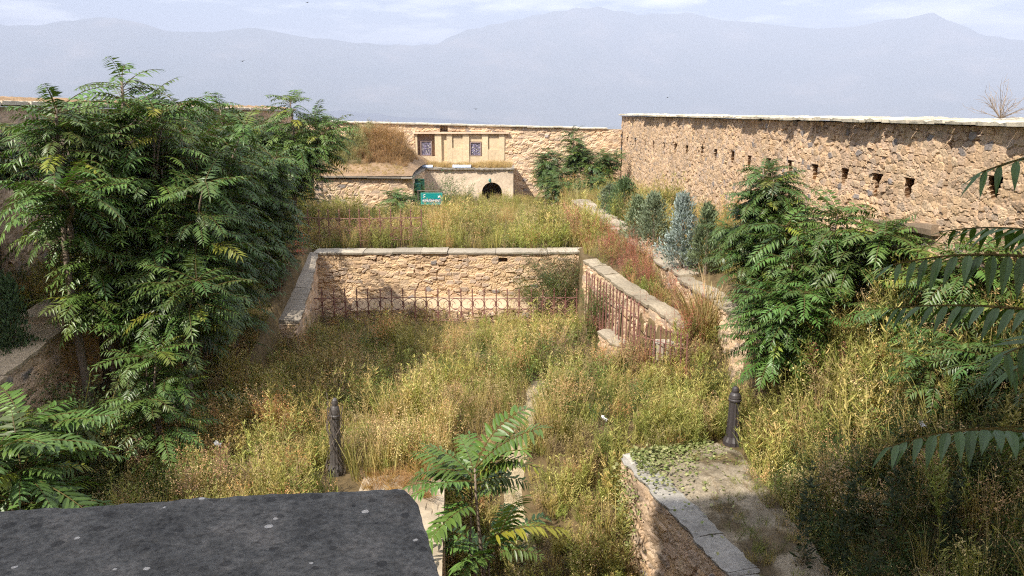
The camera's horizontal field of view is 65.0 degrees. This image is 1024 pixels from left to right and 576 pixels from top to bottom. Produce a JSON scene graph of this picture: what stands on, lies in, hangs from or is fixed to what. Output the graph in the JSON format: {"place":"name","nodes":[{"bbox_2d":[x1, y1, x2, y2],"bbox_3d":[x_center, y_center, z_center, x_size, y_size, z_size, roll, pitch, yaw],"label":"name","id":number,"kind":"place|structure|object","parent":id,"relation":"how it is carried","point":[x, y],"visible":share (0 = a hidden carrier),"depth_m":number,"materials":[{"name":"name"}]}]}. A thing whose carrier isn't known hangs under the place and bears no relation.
{"place":"outdoors","nodes":[
{"label":"outdoors","id":0,"kind":"place"},
{"bbox_2d":[285,231,309,256],"bbox_3d":[-5.712,-1.177,21.133,0.765,0.774,0.355,-2,13,-11],"label":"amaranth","id":1,"kind":"object","parent":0,"point":[300,247],"visible":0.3,"depth_m":21.22,"materials":[{"name":"green plant"}]},
{"bbox_2d":[285,454,330,492],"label":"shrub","id":2,"kind":"object","parent":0,"point":[309,475],"visible":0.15,"depth_m":11.89,"materials":[{"name":"green plant"}]},
{"bbox_2d":[324,119,419,174],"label":"mound grass","id":3,"kind":"structure","parent":0,"point":[378,142],"depth_m":34.85,"materials":[{"name":"brown plant"}]},
{"bbox_2d":[0,6,1023,125],"bbox_3d":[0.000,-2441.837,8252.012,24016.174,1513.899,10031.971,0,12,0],"label":"mountains","id":4,"kind":"structure","parent":0,"point":[596,65],"depth_m":8714.42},
{"bbox_2d":[0,0,1023,45],"label":"sky","id":5,"kind":"structure","parent":0,"point":[382,22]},
{"bbox_2d":[1,120,1023,575],"bbox_3d":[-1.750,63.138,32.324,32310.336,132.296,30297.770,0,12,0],"label":"ground","id":6,"kind":"structure","parent":0,"point":[345,482],"depth_m":14.35,"materials":[{"name":"soil"}]},
{"bbox_2d":[0,123,56,299],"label":"ailanthus tree","id":7,"kind":"object","parent":6,"relation":"on","point":[7,175],"visible":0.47,"depth_m":13.79,"materials":[{"name":"green plant"}]},
{"bbox_2d":[0,268,58,412],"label":"juniper","id":8,"kind":"object","parent":6,"relation":"on","point":[9,293],"visible":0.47,"depth_m":12.71,"materials":[{"name":"green plant"}]},
{"bbox_2d":[0,298,102,426],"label":"stair wall","id":9,"kind":"structure","parent":6,"relation":"on","point":[17,366],"depth_m":13.26,"materials":[{"name":"stone"}]},
{"bbox_2d":[0,404,122,511],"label":"ailanthus tree","id":10,"kind":"object","parent":6,"relation":"on","point":[26,444],"visible":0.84,"depth_m":9.15,"materials":[{"name":"green plant"}]},
{"bbox_2d":[0,380,124,507],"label":"shrub","id":11,"kind":"object","parent":6,"relation":"on","point":[76,461],"visible":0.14,"depth_m":11.69,"materials":[{"name":"green plant"}]},
{"bbox_2d":[0,382,127,510],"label":"ailanthus tree","id":12,"kind":"object","parent":6,"relation":"on","point":[72,422],"visible":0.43,"depth_m":10.35,"materials":[{"name":"green plant"}]},
{"bbox_2d":[0,83,143,412],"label":"ailanthus tree","id":13,"kind":"object","parent":6,"relation":"on","point":[60,207],"visible":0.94,"depth_m":12.51,"materials":[{"name":"green plant"}]},
{"bbox_2d":[6,354,173,477],"bbox_3d":[-6.736,2.009,12.545,2.881,1.950,2.393,0,12,0],"label":"shrub","id":14,"kind":"object","parent":6,"relation":"on","point":[91,390],"visible":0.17,"depth_m":12.65,"materials":[{"name":"green plant"}]},
{"bbox_2d":[19,211,165,408],"bbox_3d":[-6.770,0.694,13.607,2.283,4.060,2.371,0,12,0],"label":"ailanthus tree","id":15,"kind":"object","parent":6,"relation":"on","point":[96,277],"visible":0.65,"depth_m":13.02,"materials":[{"name":"green plant"}]},
{"bbox_2d":[26,56,238,417],"bbox_3d":[-6.731,-0.727,14.440,3.632,6.550,3.540,7,14,29],"label":"ailanthus tree","id":16,"kind":"object","parent":6,"relation":"on","point":[126,115],"visible":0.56,"depth_m":13.53,"materials":[{"name":"green plant"}]},
{"bbox_2d":[0,96,294,278],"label":"stone rampart","id":17,"kind":"object","parent":6,"relation":"on","point":[12,234],"visible":0.06,"depth_m":16.22,"materials":[{"name":"stone"}]},
{"bbox_2d":[90,335,221,488],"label":"ailanthus tree","id":18,"kind":"object","parent":6,"relation":"on","point":[143,401],"visible":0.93,"depth_m":12.34,"materials":[{"name":"green plant"}]},
{"bbox_2d":[83,217,256,431],"bbox_3d":[-5.604,0.753,13.607,3.179,3.956,2.920,0,12,0],"label":"ailanthus tree","id":19,"kind":"object","parent":6,"relation":"on","point":[175,326],"visible":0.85,"depth_m":13.03,"materials":[{"name":"green plant"}]},
{"bbox_2d":[90,154,274,410],"bbox_3d":[-5.835,0.115,14.340,3.364,4.941,3.022,0,12,0],"label":"ailanthus tree","id":20,"kind":"object","parent":6,"relation":"on","point":[202,220],"visible":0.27,"depth_m":13.53,"materials":[{"name":"green plant"}]},
{"bbox_2d":[0,182,370,390],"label":"shade weeds","id":21,"kind":"object","parent":6,"relation":"on","point":[41,283],"visible":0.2,"depth_m":15.66,"materials":[{"name":"green plant"}]},
{"bbox_2d":[121,92,283,381],"bbox_3d":[-5.933,-0.851,15.642,3.291,5.771,3.815,0,12,0],"label":"ailanthus tree","id":22,"kind":"object","parent":6,"relation":"on","point":[226,204],"visible":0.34,"depth_m":14.99,"materials":[{"name":"green plant"}]},
{"bbox_2d":[146,97,284,176],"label":"ailanthus tree","id":23,"kind":"object","parent":6,"relation":"on","point":[217,107],"visible":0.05,"depth_m":20.49,"materials":[{"name":"green plant"}]},
{"bbox_2d":[0,489,438,575],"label":"parapet","id":24,"kind":"structure","parent":6,"relation":"on","point":[373,533],"depth_m":1.74,"materials":[{"name":"concrete"}]},
{"bbox_2d":[190,210,297,364],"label":"ailanthus tree","id":25,"kind":"object","parent":6,"relation":"on","point":[256,288],"visible":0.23,"depth_m":16.10,"materials":[{"name":"green plant"}]},
{"bbox_2d":[177,91,321,263],"bbox_3d":[-6.210,-1.798,18.001,3.249,5.100,4.032,-10,16,-38],"label":"ailanthus tree","id":26,"kind":"object","parent":6,"relation":"on","point":[270,178],"visible":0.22,"depth_m":17.56,"materials":[{"name":"green plant"}]},
{"bbox_2d":[223,111,323,195],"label":"ailanthus tree","id":27,"kind":"object","parent":6,"relation":"on","point":[276,134],"visible":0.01,"depth_m":26.57,"materials":[{"name":"green plant"}]},
{"bbox_2d":[260,229,287,294],"bbox_3d":[-5.899,-0.640,19.451,1.084,1.575,1.233,9,16,37],"label":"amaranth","id":28,"kind":"object","parent":6,"relation":"on","point":[276,276],"visible":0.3,"depth_m":19.42,"materials":[{"name":"green plant"}]},
{"bbox_2d":[239,178,320,290],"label":"ailanthus tree","id":29,"kind":"object","parent":6,"relation":"on","point":[277,272],"visible":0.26,"depth_m":19.14,"materials":[{"name":"green plant"}]},
{"bbox_2d":[248,131,324,203],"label":"ailanthus tree","id":30,"kind":"object","parent":6,"relation":"on","point":[300,186],"visible":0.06,"depth_m":24.02,"materials":[{"name":"green plant"}]},
{"bbox_2d":[271,222,305,269],"bbox_3d":[-5.761,-1.062,20.473,0.992,1.292,0.716,6,14,27],"label":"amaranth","id":31,"kind":"object","parent":6,"relation":"on","point":[289,250],"visible":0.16,"depth_m":20.45,"materials":[{"name":"green plant"}]},
{"bbox_2d":[278,252,319,350],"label":"stair wall","id":32,"kind":"structure","parent":6,"relation":"on","point":[301,300],"depth_m":20.15,"materials":[{"name":"stone"}]},
{"bbox_2d":[246,89,358,225],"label":"ailanthus tree","id":33,"kind":"object","parent":6,"relation":"on","point":[325,142],"visible":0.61,"depth_m":23.96,"materials":[{"name":"green plant"}]},
{"bbox_2d":[307,301,353,330],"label":"shrub","id":34,"kind":"object","parent":6,"relation":"on","point":[316,317],"visible":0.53,"depth_m":20.86,"materials":[{"name":"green plant"}]},
{"bbox_2d":[326,392,345,477],"bbox_3d":[-2.760,2.413,12.563,0.315,1.635,0.298,2,12,0],"label":"bollard","id":35,"kind":"object","parent":6,"relation":"on","point":[335,460],"visible":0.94,"depth_m":12.49,"materials":[{"name":"metal"}]},
{"bbox_2d":[297,208,422,247],"bbox_3d":[-4.383,-1.667,23.186,3.633,1.270,0.047,0,12,0],"label":"iron fence","id":36,"kind":"object","parent":6,"relation":"on","point":[349,225],"visible":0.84,"depth_m":23.14,"materials":[{"name":"metal"}]},
{"bbox_2d":[314,154,427,209],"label":"stone store","id":37,"kind":"structure","parent":6,"relation":"on","point":[368,183],"depth_m":33.11,"materials":[{"name":"stone"}]},
{"bbox_2d":[414,179,424,205],"bbox_3d":[-3.923,-3.828,33.727,0.499,1.481,0.376,0,12,0],"label":"metal door","id":38,"kind":"structure","parent":37,"relation":"attached to","point":[421,183],"depth_m":33.73,"materials":[{"name":"paint"}]},
{"bbox_2d":[375,188,421,211],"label":"ailanthus sapling","id":39,"kind":"object","parent":6,"relation":"on","point":[402,198],"visible":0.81,"depth_m":30.08,"materials":[{"name":"green plant"}]},
{"bbox_2d":[359,475,445,575],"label":"passage wall","id":40,"kind":"structure","parent":6,"relation":"on","point":[430,507],"depth_m":11.56,"materials":[{"name":"stone"}]},
{"bbox_2d":[354,443,440,498],"bbox_3d":[-1.674,2.819,12.210,1.511,0.406,1.755,0,12,0],"label":"dry straw","id":41,"kind":"object","parent":40,"relation":"on","point":[407,479],"visible":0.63,"depth_m":12.15,"materials":[{"name":"beige plant"}]},
{"bbox_2d":[413,174,443,206],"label":"tall weed","id":42,"kind":"object","parent":6,"relation":"on","point":[425,187],"visible":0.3,"depth_m":32.76,"materials":[{"name":"green plant"}]},
{"bbox_2d":[417,190,441,208],"bbox_3d":[-3.062,-2.947,30.095,0.927,1.422,0.073,0,12,0],"label":"direction sign","id":43,"kind":"object","parent":6,"relation":"on","point":[432,196],"visible":0.83,"depth_m":29.98,"materials":[{"name":"metal"}]},
{"bbox_2d":[255,188,607,250],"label":"tall grass","id":44,"kind":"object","parent":6,"relation":"on","point":[456,223],"visible":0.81,"depth_m":24.11,"materials":[{"name":"green plant"}]},
{"bbox_2d":[314,288,577,325],"bbox_3d":[-2.420,0.605,21.331,8.365,1.250,0.047,0,12,0],"label":"iron fence","id":45,"kind":"object","parent":6,"relation":"on","point":[438,306],"visible":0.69,"depth_m":21.29,"materials":[{"name":"metal"}]},
{"bbox_2d":[313,247,581,321],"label":"retaining wall","id":46,"kind":"structure","parent":6,"relation":"on","point":[454,271],"depth_m":22.20,"materials":[{"name":"stone"}]},
{"bbox_2d":[496,283,535,302],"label":"shrub","id":47,"kind":"object","parent":46,"relation":"on","point":[518,295],"visible":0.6,"depth_m":22.06,"materials":[{"name":"green plant"}]},
{"bbox_2d":[0,294,897,575],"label":"meadow weeds","id":48,"kind":"object","parent":6,"relation":"on","point":[276,414],"visible":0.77,"depth_m":14.07,"materials":[{"name":"yellow plant"}]},
{"bbox_2d":[438,169,474,206],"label":"tall weed","id":49,"kind":"object","parent":6,"relation":"on","point":[446,190],"visible":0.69,"depth_m":32.76,"materials":[{"name":"green plant"}]},
{"bbox_2d":[291,120,621,196],"bbox_3d":[-2.871,-6.296,40.479,16.664,4.299,1.156,0,12,0],"label":"stone rampart","id":50,"kind":"object","parent":6,"relation":"on","point":[516,145],"visible":0.33,"depth_m":39.86,"materials":[{"name":"stone"}]},
{"bbox_2d":[420,140,431,155],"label":"window","id":51,"kind":"structure","parent":50,"relation":"in","point":[426,146],"depth_m":40.04,"materials":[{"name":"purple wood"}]},
{"bbox_2d":[470,142,480,155],"bbox_3d":[-1.810,-6.929,40.011,0.569,0.673,0.230,0,12,0],"label":"window","id":52,"kind":"structure","parent":50,"relation":"in","point":[475,147],"depth_m":39.93,"materials":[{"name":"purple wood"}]},
{"bbox_2d":[455,183,479,206],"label":"tall weed","id":53,"kind":"object","parent":6,"relation":"on","point":[476,198],"visible":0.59,"depth_m":32.47,"materials":[{"name":"beige plant"}]},
{"bbox_2d":[419,165,524,199],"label":"gate block","id":54,"kind":"structure","parent":6,"relation":"on","point":[487,180],"depth_m":37.80,"materials":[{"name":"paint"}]},
{"bbox_2d":[421,159,512,167],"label":"roof grass","id":55,"kind":"structure","parent":54,"relation":"on","point":[490,164],"depth_m":38.25,"materials":[{"name":"beige plant"}]},
{"bbox_2d":[402,405,569,575],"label":"ailanthus sapling","id":56,"kind":"object","parent":6,"relation":"on","point":[502,532],"visible":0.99,"depth_m":10.60,"materials":[{"name":"green plant"}]},
{"bbox_2d":[500,259,580,307],"bbox_3d":[1.021,-0.290,22.065,2.956,1.282,4.318,0,12,0],"label":"shrub","id":57,"kind":"object","parent":6,"relation":"on","point":[550,288],"visible":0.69,"depth_m":21.58,"materials":[{"name":"green plant"}]},
{"bbox_2d":[529,147,568,199],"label":"ailanthus tree","id":58,"kind":"object","parent":6,"relation":"on","point":[545,166],"visible":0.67,"depth_m":36.68,"materials":[{"name":"green plant"}]},
{"bbox_2d":[534,166,578,204],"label":"ailanthus tree","id":59,"kind":"object","parent":6,"relation":"on","point":[552,185],"visible":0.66,"depth_m":35.09,"materials":[{"name":"green plant"}]},
{"bbox_2d":[517,238,606,292],"bbox_3d":[1.547,-0.701,21.925,2.664,1.346,1.938,5,13,20],"label":"shrub","id":60,"kind":"object","parent":6,"relation":"on","point":[576,264],"visible":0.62,"depth_m":21.82,"materials":[{"name":"green plant"}]},
{"bbox_2d":[534,324,604,370],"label":"shrub","id":61,"kind":"object","parent":6,"relation":"on","point":[559,341],"visible":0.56,"depth_m":17.75,"materials":[{"name":"green plant"}]},
{"bbox_2d":[557,125,596,181],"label":"ailanthus tree","id":62,"kind":"object","parent":6,"relation":"on","point":[577,150],"visible":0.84,"depth_m":37.69,"materials":[{"name":"green plant"}]},
{"bbox_2d":[568,172,614,194],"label":"ailanthus tree","id":63,"kind":"object","parent":6,"relation":"on","point":[594,180],"visible":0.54,"depth_m":33.50,"materials":[{"name":"green plant"}]},
{"bbox_2d":[576,148,627,181],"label":"ailanthus tree","id":64,"kind":"object","parent":6,"relation":"on","point":[607,162],"visible":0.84,"depth_m":37.19,"materials":[{"name":"green plant"}]},
{"bbox_2d":[592,181,620,211],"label":"juniper","id":65,"kind":"object","parent":6,"relation":"on","point":[603,192],"visible":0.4,"depth_m":27.38,"materials":[{"name":"green plant"}]},
{"bbox_2d":[585,271,639,369],"bbox_3d":[2.242,0.674,18.459,0.048,1.550,3.553,-3,13,-12],"label":"iron fence","id":66,"kind":"object","parent":6,"relation":"on","point":[622,305],"visible":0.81,"depth_m":18.17,"materials":[{"name":"metal"}]},
{"bbox_2d":[597,329,628,365],"bbox_3d":[2.277,1.579,18.130,0.411,1.184,0.831,-7,14,-31],"label":"wall stump","id":67,"kind":"object","parent":6,"relation":"on","point":[605,334],"visible":0.23,"depth_m":18.05,"materials":[{"name":"stone"}]},
{"bbox_2d":[598,174,638,216],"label":"juniper","id":68,"kind":"object","parent":6,"relation":"on","point":[625,182],"visible":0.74,"depth_m":26.30,"materials":[{"name":"green plant"}]},
{"bbox_2d":[582,258,688,338],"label":"stair wall","id":69,"kind":"structure","parent":6,"relation":"on","point":[650,304],"depth_m":18.39,"materials":[{"name":"stone"}]},
{"bbox_2d":[577,282,625,319],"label":"shrub","id":70,"kind":"object","parent":69,"relation":"attached to","point":[591,308],"visible":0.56,"depth_m":19.28,"materials":[{"name":"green plant"}]},
{"bbox_2d":[615,193,655,238],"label":"juniper","id":71,"kind":"object","parent":6,"relation":"on","point":[636,200],"visible":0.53,"depth_m":22.27,"materials":[{"name":"green plant"}]},
{"bbox_2d":[558,199,726,367],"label":"ramp weeds","id":72,"kind":"object","parent":6,"relation":"on","point":[614,242],"visible":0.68,"depth_m":20.44,"materials":[{"name":"brown plant"}]},
{"bbox_2d":[577,249,711,387],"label":"red stalks","id":73,"kind":"object","parent":6,"relation":"on","point":[656,285],"visible":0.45,"depth_m":18.29,"materials":[{"name":"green plant"}]},
{"bbox_2d":[618,190,672,250],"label":"juniper","id":74,"kind":"object","parent":6,"relation":"on","point":[654,203],"visible":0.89,"depth_m":20.78,"materials":[{"name":"green plant"}]},
{"bbox_2d":[633,320,688,378],"bbox_3d":[2.971,1.461,16.232,0.049,1.430,1.361,-11,17,-41],"label":"iron fence","id":75,"kind":"object","parent":6,"relation":"on","point":[660,342],"visible":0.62,"depth_m":16.16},
{"bbox_2d":[652,339,684,360],"bbox_3d":[3.214,1.261,16.465,0.623,0.360,0.370,1,12,5],"label":"stone step","id":76,"kind":"object","parent":6,"relation":"on","point":[662,348],"visible":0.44,"depth_m":16.30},
{"bbox_2d":[651,188,703,269],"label":"juniper","id":77,"kind":"object","parent":6,"relation":"on","point":[682,215],"visible":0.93,"depth_m":18.31,"materials":[{"name":"green plant"}]},
{"bbox_2d":[572,199,784,385],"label":"stair wall","id":78,"kind":"structure","parent":6,"relation":"on","point":[683,275],"depth_m":17.52,"materials":[{"name":"stone"}]},
{"bbox_2d":[659,263,742,341],"bbox_3d":[4.039,0.310,16.633,2.171,1.362,2.104,0,12,0],"label":"grass tuft","id":79,"kind":"object","parent":6,"relation":"on","point":[704,308],"visible":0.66,"depth_m":16.30,"materials":[{"name":"brown plant"}]},
{"bbox_2d":[679,200,724,274],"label":"juniper","id":80,"kind":"object","parent":6,"relation":"on","point":[709,214],"visible":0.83,"depth_m":17.68,"materials":[{"name":"green plant"}]},
{"bbox_2d":[663,347,741,403],"bbox_3d":[3.663,1.698,15.576,1.659,0.953,1.720,0,12,0],"label":"shrub","id":81,"kind":"object","parent":6,"relation":"on","point":[713,384],"visible":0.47,"depth_m":15.31,"materials":[{"name":"green plant"}]},
{"bbox_2d":[619,443,838,575],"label":"passage wall","id":82,"kind":"structure","parent":6,"relation":"on","point":[669,541],"depth_m":11.42,"materials":[{"name":"stone"}]},
{"bbox_2d":[609,438,767,572],"bbox_3d":[2.629,4.114,11.942,2.120,2.518,3.833,0,12,0],"label":"ivy","id":83,"kind":"object","parent":82,"relation":"attached to","point":[645,453],"visible":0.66,"depth_m":12.86,"materials":[{"name":"green plant"}]},
{"bbox_2d":[690,443,837,575],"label":"wall top grass","id":84,"kind":"structure","parent":82,"relation":"on","point":[768,556],"depth_m":10.67,"materials":[{"name":"green plant"}]},
{"bbox_2d":[723,386,741,447],"bbox_3d":[3.781,2.283,13.711,0.328,1.274,0.328,0,12,0],"label":"bollard","id":85,"kind":"object","parent":6,"relation":"on","point":[729,438],"visible":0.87,"depth_m":13.62,"materials":[{"name":"metal"}]},
{"bbox_2d":[697,156,821,332],"bbox_3d":[4.680,-0.765,15.090,2.227,3.343,2.039,0,12,0],"label":"ailanthus tree","id":86,"kind":"object","parent":6,"relation":"on","point":[770,195],"visible":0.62,"depth_m":14.70,"materials":[{"name":"green plant"}]},
{"bbox_2d":[714,253,850,394],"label":"ailanthus tree","id":87,"kind":"object","parent":6,"relation":"on","point":[785,333],"visible":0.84,"depth_m":13.24,"materials":[{"name":"green plant"}]},
{"bbox_2d":[557,167,1023,575],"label":"bank weeds","id":88,"kind":"object","parent":6,"relation":"on","point":[844,378],"visible":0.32,"depth_m":10.83,"materials":[{"name":"green plant"}]},
{"bbox_2d":[788,460,822,567],"bbox_3d":[3.570,2.812,9.710,0.368,1.586,0.361,-12,17,-43],"label":"nettle","id":89,"kind":"object","parent":6,"relation":"on","point":[803,517],"visible":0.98,"depth_m":9.71,"materials":[{"name":"green plant"}]},
{"bbox_2d":[803,342,826,398],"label":"dock stalk","id":90,"kind":"object","parent":6,"relation":"on","point":[813,363],"visible":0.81,"depth_m":12.80,"materials":[{"name":"brown plant"}]},
{"bbox_2d":[619,113,1023,306],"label":"stone rampart","id":91,"kind":"object","parent":6,"relation":"on","point":[926,168],"visible":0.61,"depth_m":15.03,"materials":[{"name":"stone"}]},
{"bbox_2d":[962,73,1023,118],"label":"bare shrub","id":92,"kind":"object","parent":91,"relation":"on","point":[1001,109],"visible":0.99,"depth_m":11.49,"materials":[{"name":"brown plant"}]},
{"bbox_2d":[738,180,929,346],"bbox_3d":[5.529,-0.294,13.439,3.172,2.966,2.868,0,12,0],"label":"ailanthus tree","id":93,"kind":"object","parent":6,"relation":"on","point":[838,248],"visible":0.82,"depth_m":13.20,"materials":[{"name":"green plant"}]},
{"bbox_2d":[838,341,846,369],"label":"dock stalk","id":94,"kind":"object","parent":6,"relation":"on","point":[842,353],"visible":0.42,"depth_m":12.52,"materials":[{"name":"brown plant"}]},
{"bbox_2d":[820,461,867,575],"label":"nettle","id":95,"kind":"object","parent":6,"relation":"on","point":[842,523],"visible":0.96,"depth_m":9.40,"materials":[{"name":"green plant"}]},
{"bbox_2d":[830,246,904,302],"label":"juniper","id":96,"kind":"object","parent":6,"relation":"on","point":[864,284],"visible":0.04,"depth_m":13.56,"materials":[{"name":"green plant"}]},
{"bbox_2d":[852,492,888,575],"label":"nettle","id":97,"kind":"object","parent":6,"relation":"on","point":[872,541],"visible":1,"depth_m":8.51,"materials":[{"name":"green plant"}]},
{"bbox_2d":[858,277,918,301],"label":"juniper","id":98,"kind":"object","parent":6,"relation":"on","point":[865,292],"visible":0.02,"depth_m":13.03,"materials":[{"name":"green plant"}]},
{"bbox_2d":[765,276,1023,575],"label":"shade undergrowth","id":99,"kind":"object","parent":6,"relation":"on","point":[902,558],"visible":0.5,"depth_m":9.83,"materials":[{"name":"green plant"}]},
{"bbox_2d":[874,426,920,557],"bbox_3d":[4.453,2.447,9.256,0.417,1.681,0.539,0,12,0],"label":"nettle","id":100,"kind":"object","parent":6,"relation":"on","point":[892,491],"visible":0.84,"depth_m":9.24,"materials":[{"name":"green plant"}]},
{"bbox_2d":[840,287,969,347],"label":"ailanthus tree","id":101,"kind":"object","parent":6,"relation":"on","point":[877,314],"visible":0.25,"depth_m":11.81,"materials":[{"name":"green plant"}]},
{"bbox_2d":[869,233,1023,327],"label":"ailanthus tree","id":102,"kind":"object","parent":6,"relation":"on","point":[953,282],"visible":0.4,"depth_m":10.77,"materials":[{"name":"green plant"}]},
{"bbox_2d":[871,157,1023,469],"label":"ailanthus tree","id":103,"kind":"object","parent":6,"relation":"on","point":[991,317],"visible":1,"depth_m":3.48,"materials":[{"name":"green plant"}]},
{"bbox_2d":[880,327,1017,416],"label":"ailanthus tree","id":104,"kind":"object","parent":6,"relation":"on","point":[919,359],"visible":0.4,"depth_m":10.27,"materials":[{"name":"green plant"}]},
{"bbox_2d":[938,465,965,557],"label":"nettle","id":105,"kind":"object","parent":6,"relation":"on","point":[954,499],"visible":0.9,"depth_m":8.64,"materials":[{"name":"green plant"}]},
{"bbox_2d":[898,264,1023,336],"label":"ailanthus tree","id":106,"kind":"object","parent":6,"relation":"on","point":[937,283],"visible":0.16,"depth_m":10.74,"materials":[{"name":"green plant"}]},
{"bbox_2d":[924,337,1023,414],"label":"ailanthus tree","id":107,"kind":"object","parent":6,"relation":"on","point":[992,375],"visible":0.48,"depth_m":9.63,"materials":[{"name":"green plant"}]},
{"bbox_2d":[503,381,548,575],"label":"stone wall","id":108,"kind":"structure","parent":0,"point":[518,471],"depth_m":13.86,"materials":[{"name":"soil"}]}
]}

